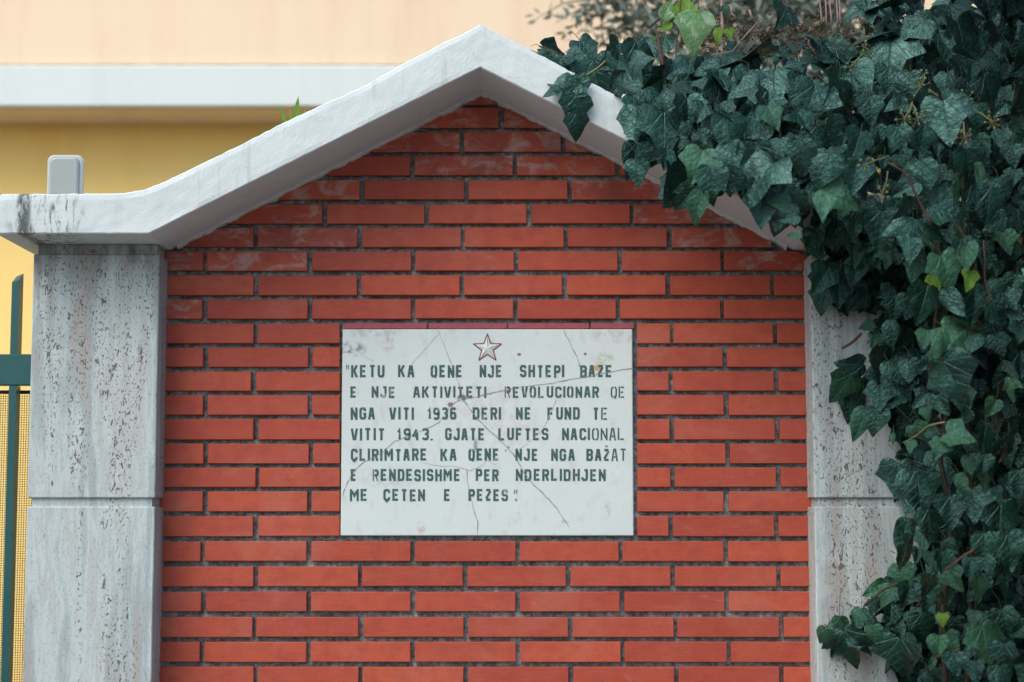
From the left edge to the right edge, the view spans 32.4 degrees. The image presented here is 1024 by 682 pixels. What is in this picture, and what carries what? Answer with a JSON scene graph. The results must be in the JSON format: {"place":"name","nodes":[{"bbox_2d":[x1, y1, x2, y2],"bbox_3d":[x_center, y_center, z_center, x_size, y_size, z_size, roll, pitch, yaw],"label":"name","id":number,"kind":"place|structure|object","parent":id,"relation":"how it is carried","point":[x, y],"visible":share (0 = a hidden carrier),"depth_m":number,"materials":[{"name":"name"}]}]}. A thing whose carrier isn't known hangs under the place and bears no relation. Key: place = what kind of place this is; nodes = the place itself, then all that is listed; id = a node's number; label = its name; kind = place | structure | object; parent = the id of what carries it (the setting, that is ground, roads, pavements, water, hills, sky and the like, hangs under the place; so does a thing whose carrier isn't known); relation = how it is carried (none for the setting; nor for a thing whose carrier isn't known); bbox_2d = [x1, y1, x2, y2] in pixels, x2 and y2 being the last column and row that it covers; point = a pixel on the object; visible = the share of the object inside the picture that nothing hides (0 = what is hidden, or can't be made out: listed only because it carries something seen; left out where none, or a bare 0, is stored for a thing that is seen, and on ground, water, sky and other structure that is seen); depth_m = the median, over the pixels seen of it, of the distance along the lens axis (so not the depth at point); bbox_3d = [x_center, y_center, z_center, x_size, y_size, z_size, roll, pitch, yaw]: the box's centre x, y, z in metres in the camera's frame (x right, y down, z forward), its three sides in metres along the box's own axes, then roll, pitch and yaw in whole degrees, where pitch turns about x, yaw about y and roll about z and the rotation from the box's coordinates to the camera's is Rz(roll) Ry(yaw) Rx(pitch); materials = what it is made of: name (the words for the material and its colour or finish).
{"place":"outdoors","nodes":[
{"label":"outdoors","id":0,"kind":"place"},
{"bbox_2d":[0,0,976,681],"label":"apartment building","id":1,"kind":"structure","parent":0,"point":[122,96],"depth_m":6.98,"materials":[{"name":"yellow paint"}]},
{"bbox_2d":[524,0,903,110],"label":"olive tree","id":2,"kind":"object","parent":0,"point":[648,16],"visible":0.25,"depth_m":5.83,"materials":[{"name":"green plant"}]},
{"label":"pavement","id":3,"kind":"structure","parent":0,"visible":0},
{"bbox_2d":[0,273,31,681],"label":"metal fence","id":4,"kind":"object","parent":3,"relation":"on","point":[15,369],"visible":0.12,"depth_m":4.36,"materials":[{"name":"metal"}]},
{"bbox_2d":[22,245,168,681],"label":"stone pillar","id":5,"kind":"structure","parent":3,"relation":"on","point":[94,541],"depth_m":4.19,"materials":[{"name":"stone"}]},
{"bbox_2d":[159,97,810,681],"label":"brick wall","id":6,"kind":"structure","parent":3,"relation":"on","point":[481,213],"depth_m":4.30,"materials":[{"name":"brick"}]},
{"bbox_2d":[0,24,960,253],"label":"gable coping","id":7,"kind":"object","parent":6,"relation":"on","point":[271,166],"visible":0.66,"depth_m":4.13,"materials":[{"name":"paint"}]},
{"bbox_2d":[47,155,83,193],"bbox_3d":[-1.113,-0.388,4.395,0.089,0.150,0.052,0,-6,0],"label":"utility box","id":8,"kind":"object","parent":7,"relation":"on","point":[65,174],"visible":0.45,"depth_m":4.37,"materials":[{"name":"grey plastic"}]},
{"bbox_2d":[280,97,304,122],"bbox_3d":[-0.544,-0.543,4.379,0.064,0.129,0.029,0,-6,0],"label":"weed sprout","id":9,"kind":"object","parent":7,"relation":"on","point":[296,112],"visible":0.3,"depth_m":4.38,"materials":[{"name":"green plant"}]},
{"bbox_2d":[341,329,633,535],"bbox_3d":[-0.060,0.223,4.310,0.712,0.504,0.037,0,-6,0],"label":"memorial plaque","id":10,"kind":"object","parent":6,"relation":"on","point":[487,432],"visible":1,"depth_m":4.29,"materials":[{"name":"stone"}]},
{"bbox_2d":[532,0,1023,681],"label":"ivy","id":11,"kind":"object","parent":3,"relation":"on","point":[932,98],"visible":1,"depth_m":3.99,"materials":[{"name":"green plant"}]},
{"bbox_2d":[803,251,941,681],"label":"stone pillar","id":12,"kind":"structure","parent":3,"relation":"on","point":[855,512],"depth_m":4.19,"materials":[{"name":"stone"}]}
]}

